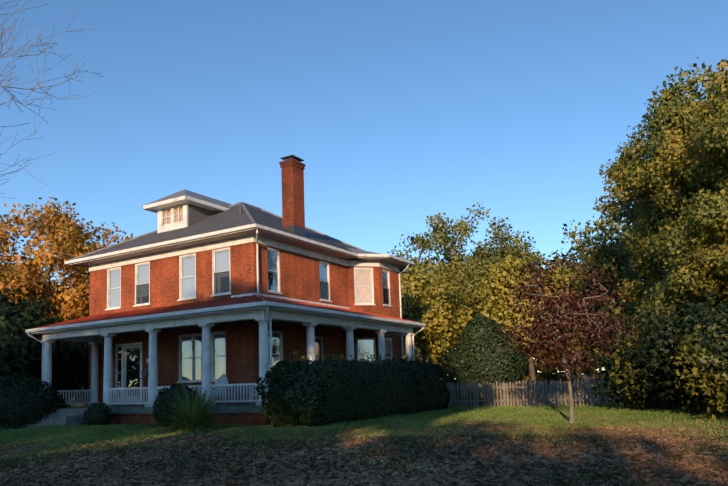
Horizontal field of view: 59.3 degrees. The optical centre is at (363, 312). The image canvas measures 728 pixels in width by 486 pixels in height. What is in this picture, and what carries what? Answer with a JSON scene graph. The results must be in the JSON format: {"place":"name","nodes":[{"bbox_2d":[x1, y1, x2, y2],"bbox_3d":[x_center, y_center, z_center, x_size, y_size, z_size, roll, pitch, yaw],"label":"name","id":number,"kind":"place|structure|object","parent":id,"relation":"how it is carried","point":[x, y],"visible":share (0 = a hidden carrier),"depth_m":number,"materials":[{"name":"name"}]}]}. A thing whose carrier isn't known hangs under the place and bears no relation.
{"place":"outdoors","nodes":[
{"label":"outdoors","id":0,"kind":"place"},
{"bbox_2d":[67,381,87,405],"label":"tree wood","id":1,"kind":"object","parent":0,"point":[85,404],"depth_m":44.99,"materials":[{"name":"green plant"}]},
{"bbox_2d":[58,403,274,413],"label":"porch floor","id":2,"kind":"structure","parent":0,"point":[227,407],"depth_m":21.07,"materials":[{"name":"grey concrete"}]},
{"bbox_2d":[56,383,258,404],"bbox_3d":[-5.057,3.163,25.858,10.740,0.560,9.740,-6,-7,30],"label":"porch railing","id":3,"kind":"object","parent":2,"relation":"on","point":[115,401],"visible":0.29,"depth_m":21.58,"materials":[{"name":"white wood"}]},
{"bbox_2d":[41,317,413,406],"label":"porch columns","id":4,"kind":"structure","parent":2,"relation":"on","point":[206,360],"depth_m":21.56,"materials":[{"name":"white wood"}]},
{"bbox_2d":[188,204,217,225],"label":"house dormer cheeks","id":5,"kind":"object","parent":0,"point":[196,214],"visible":0.25,"depth_m":27.39,"materials":[{"name":"grey wood"}]},
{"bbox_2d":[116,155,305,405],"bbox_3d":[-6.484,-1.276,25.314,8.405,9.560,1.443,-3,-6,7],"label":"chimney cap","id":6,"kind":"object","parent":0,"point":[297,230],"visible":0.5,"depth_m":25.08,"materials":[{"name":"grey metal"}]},
{"bbox_2d":[68,189,408,284],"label":"house roof shingles","id":7,"kind":"object","parent":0,"point":[246,210],"visible":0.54,"depth_m":27.10,"materials":[{"name":"grey"}]},
{"bbox_2d":[81,205,355,257],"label":"house roof course lines","id":8,"kind":"object","parent":7,"relation":"on","point":[256,210],"visible":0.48,"depth_m":26.19,"materials":[{"name":"grey"}]},
{"bbox_2d":[239,203,241,213],"bbox_3d":[-4.992,-4.191,25.851,0.086,0.470,0.090,-6,-7,30],"label":"vent pipe","id":9,"kind":"object","parent":7,"relation":"on","point":[240,208],"visible":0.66,"depth_m":25.83,"materials":[{"name":"grey metal"}]},
{"bbox_2d":[72,229,411,328],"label":"house soffit","id":10,"kind":"structure","parent":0,"point":[402,266],"depth_m":25.03,"materials":[{"name":"white wood"}]},
{"bbox_2d":[88,159,401,425],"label":"brick house walls","id":11,"kind":"structure","parent":0,"point":[299,277],"depth_m":24.80,"materials":[{"name":"red brick"}]},
{"bbox_2d":[123,344,141,404],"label":"house doors","id":12,"kind":"structure","parent":11,"relation":"in","point":[125,355],"depth_m":25.63,"materials":[{"name":"white wood"}]},
{"bbox_2d":[32,294,419,328],"bbox_3d":[-5.154,0.163,26.096,11.645,0.805,10.593,-6,-7,30],"label":"porch roof","id":13,"kind":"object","parent":11,"relation":"attached to","point":[196,305],"visible":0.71,"depth_m":22.87,"materials":[{"name":"red metal"}]},
{"bbox_2d":[110,250,389,353],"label":"house blinds","id":14,"kind":"object","parent":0,"point":[364,350],"depth_m":24.46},
{"bbox_2d":[109,206,390,397],"bbox_3d":[-5.184,-0.363,28.210,9.910,8.281,8.275,-6,-7,30],"label":"window frame","id":15,"kind":"object","parent":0,"point":[190,341],"visible":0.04,"depth_m":25.35,"materials":[{"name":"white wood"}]},
{"bbox_2d":[118,272,386,397],"bbox_3d":[-5.142,-0.357,28.281,9.620,8.321,8.260,-6,-7,30],"label":"house interior","id":16,"kind":"object","parent":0,"point":[136,360],"depth_m":25.61,"materials":[{"name":"black"}]},
{"bbox_2d":[250,385,257,403],"bbox_3d":[-3.153,2.433,21.009,1.040,1.042,0.720,4,-9,-44],"label":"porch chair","id":17,"kind":"object","parent":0,"point":[251,394],"visible":0.02,"depth_m":20.88,"materials":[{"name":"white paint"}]},
{"bbox_2d":[136,270,389,304],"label":"house window screens","id":18,"kind":"object","parent":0,"point":[222,282],"visible":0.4,"depth_m":25.52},
{"bbox_2d":[163,206,371,302],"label":"house curtains","id":19,"kind":"object","parent":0,"point":[366,281],"depth_m":28.29,"materials":[{"name":"beige fabric"}]},
{"bbox_2d":[183,273,388,378],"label":"house curtain panels","id":20,"kind":"object","parent":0,"point":[190,360],"depth_m":24.10,"materials":[{"name":"white fabric"}]},
{"bbox_2d":[0,0,727,374],"label":"sky","id":21,"kind":"structure","parent":0,"point":[397,113],"materials":[{"name":"blue"}]},
{"bbox_2d":[67,374,681,406],"bbox_3d":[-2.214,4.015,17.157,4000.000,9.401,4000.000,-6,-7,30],"label":"shrubs","id":22,"kind":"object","parent":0,"point":[480,403],"depth_m":46.78,"materials":[{"name":"green plant"}]},
{"bbox_2d":[0,372,68,428],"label":"shrub leaves","id":23,"kind":"object","parent":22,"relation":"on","point":[24,400],"visible":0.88,"depth_m":22.80,"materials":[{"name":"green plant"}]},
{"bbox_2d":[0,288,85,388],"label":"tree","id":24,"kind":"object","parent":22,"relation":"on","point":[18,347],"visible":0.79,"depth_m":26.30,"materials":[{"name":"green plant"}]},
{"bbox_2d":[0,0,103,270],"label":"bare tree","id":25,"kind":"object","parent":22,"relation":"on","point":[8,80],"visible":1,"depth_m":14.75,"materials":[{"name":"brown plant"}]},
{"bbox_2d":[18,310,88,406],"bbox_3d":[-15.083,2.363,29.146,6.544,5.447,7.306,-6,-7,30],"label":"tree","id":26,"kind":"object","parent":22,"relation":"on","point":[81,374],"visible":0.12,"depth_m":28.50,"materials":[{"name":"green plant"}]},
{"bbox_2d":[0,197,132,398],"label":"maple leaves","id":27,"kind":"object","parent":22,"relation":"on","point":[65,244],"visible":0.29,"depth_m":33.23,"materials":[{"name":"orange plant"}]},
{"bbox_2d":[83,402,113,425],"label":"shrub leaves","id":28,"kind":"object","parent":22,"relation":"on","point":[96,414],"visible":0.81,"depth_m":21.26,"materials":[{"name":"green plant"}]},
{"bbox_2d":[152,383,198,426],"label":"shrub leaves","id":29,"kind":"object","parent":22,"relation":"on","point":[167,394],"visible":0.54,"depth_m":19.19,"materials":[{"name":"green plant"}]},
{"bbox_2d":[147,384,231,433],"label":"ornamental grass","id":30,"kind":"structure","parent":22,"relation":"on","point":[194,417],"depth_m":17.44,"materials":[{"name":"green plant"}]},
{"bbox_2d":[25,195,425,424],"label":"house trim","id":31,"kind":"structure","parent":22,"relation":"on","point":[93,331],"depth_m":23.92,"materials":[{"name":"white wood"}]},
{"bbox_2d":[198,374,228,403],"bbox_3d":[-5.177,2.637,22.264,0.720,1.042,1.040,-4,-7,22],"label":"porch chair","id":32,"kind":"object","parent":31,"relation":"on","point":[222,379],"visible":0.23,"depth_m":22.58,"materials":[{"name":"white paint"}]},
{"bbox_2d":[54,279,651,397],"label":"tree line leaves","id":33,"kind":"object","parent":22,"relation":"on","point":[539,376],"depth_m":71.52,"materials":[{"name":"green plant"}]},
{"bbox_2d":[256,350,450,427],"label":"hedge leaves","id":34,"kind":"object","parent":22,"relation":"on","point":[321,393],"visible":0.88,"depth_m":18.87,"materials":[{"name":"green plant"}]},
{"bbox_2d":[0,401,727,485],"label":"lawn","id":35,"kind":"structure","parent":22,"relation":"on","point":[73,471],"depth_m":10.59,"materials":[{"name":"green plant"}]},
{"bbox_2d":[0,402,727,457],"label":"lawn grass","id":36,"kind":"structure","parent":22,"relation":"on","point":[459,413],"depth_m":16.77,"materials":[{"name":"green plant"}]},
{"bbox_2d":[4,408,87,429],"bbox_3d":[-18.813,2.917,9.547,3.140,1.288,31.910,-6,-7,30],"label":"porch steps","id":37,"kind":"structure","parent":36,"relation":"on","point":[60,417],"depth_m":22.37,"materials":[{"name":"grey concrete"}]},
{"bbox_2d":[400,261,474,364],"bbox_3d":[3.701,1.161,39.611,7.356,8.386,6.850,-6,-7,30],"label":"tree","id":38,"kind":"object","parent":22,"relation":"on","point":[444,315],"visible":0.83,"depth_m":37.97,"materials":[{"name":"green plant"}]},
{"bbox_2d":[387,201,545,364],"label":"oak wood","id":39,"kind":"object","parent":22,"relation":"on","point":[476,261],"visible":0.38,"depth_m":47.39,"materials":[{"name":"green plant"}]},
{"bbox_2d":[441,313,526,402],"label":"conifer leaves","id":40,"kind":"object","parent":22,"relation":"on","point":[480,357],"visible":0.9,"depth_m":31.64,"materials":[{"name":"green plant"}]},
{"bbox_2d":[466,253,587,398],"bbox_3d":[9.060,0.619,34.681,6.265,8.056,6.501,-6,-7,30],"label":"tree","id":41,"kind":"object","parent":22,"relation":"on","point":[498,302],"visible":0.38,"depth_m":33.72,"materials":[{"name":"yellow plant"}]},
{"bbox_2d":[441,378,644,405],"bbox_3d":[5.151,3.601,27.826,5.352,1.349,13.634,0,-7,-19],"label":"picket fence","id":42,"kind":"object","parent":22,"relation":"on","point":[452,388],"visible":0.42,"depth_m":24.96,"materials":[{"name":"grey wood"}]},
{"bbox_2d":[494,251,640,423],"bbox_3d":[4.992,0.650,15.924,3.274,4.455,3.190,-1,-6,-8],"label":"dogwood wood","id":43,"kind":"object","parent":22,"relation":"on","point":[550,337],"visible":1,"depth_m":15.90,"materials":[{"name":"brown plant"}]},
{"bbox_2d":[552,248,630,395],"bbox_3d":[12.814,0.341,38.631,7.468,9.231,7.050,-6,-7,30],"label":"tree","id":44,"kind":"object","parent":22,"relation":"on","point":[587,286],"visible":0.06,"depth_m":37.42,"materials":[{"name":"green plant"}]},
{"bbox_2d":[547,214,647,322],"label":"tree","id":45,"kind":"object","parent":22,"relation":"on","point":[601,228],"visible":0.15,"depth_m":41.97,"materials":[{"name":"green plant"}]},
{"bbox_2d":[586,323,691,410],"bbox_3d":[9.217,1.656,19.939,4.248,3.664,3.814,2,-7,-31],"label":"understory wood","id":46,"kind":"object","parent":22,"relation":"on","point":[625,401],"visible":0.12,"depth_m":19.77,"materials":[{"name":"green plant"}]},
{"bbox_2d":[604,322,676,402],"bbox_3d":[11.468,1.849,23.888,5.229,4.236,5.538,-6,-7,30],"label":"understory wood","id":47,"kind":"object","parent":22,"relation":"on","point":[621,344],"depth_m":24.20,"materials":[{"name":"green plant"}]},
{"bbox_2d":[579,170,707,328],"bbox_3d":[13.171,-1.657,27.490,6.675,10.796,5.458,2,-7,-33],"label":"tree","id":48,"kind":"object","parent":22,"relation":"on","point":[618,259],"visible":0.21,"depth_m":27.40,"materials":[{"name":"green plant"}]},
{"bbox_2d":[593,92,727,405],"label":"tree","id":49,"kind":"object","parent":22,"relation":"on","point":[670,121],"visible":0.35,"depth_m":21.44,"materials":[{"name":"green plant"}]},
{"bbox_2d":[602,280,727,415],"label":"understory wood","id":50,"kind":"object","parent":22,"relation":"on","point":[658,315],"visible":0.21,"depth_m":17.67,"materials":[{"name":"green plant"}]},
{"bbox_2d":[619,287,727,416],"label":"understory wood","id":51,"kind":"object","parent":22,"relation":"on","point":[659,347],"visible":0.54,"depth_m":15.99,"materials":[{"name":"green plant"}]},
{"bbox_2d":[630,66,727,308],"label":"tree","id":52,"kind":"object","parent":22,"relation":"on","point":[702,268],"visible":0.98,"depth_m":17.57,"materials":[{"name":"green plant"}]},
{"bbox_2d":[642,57,727,311],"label":"tree","id":53,"kind":"object","parent":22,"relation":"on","point":[679,89],"visible":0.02,"depth_m":24.89,"materials":[{"name":"green plant"}]},
{"bbox_2d":[664,309,727,421],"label":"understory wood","id":54,"kind":"object","parent":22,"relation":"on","point":[707,375],"visible":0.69,"depth_m":14.57,"materials":[{"name":"green plant"}]}
]}

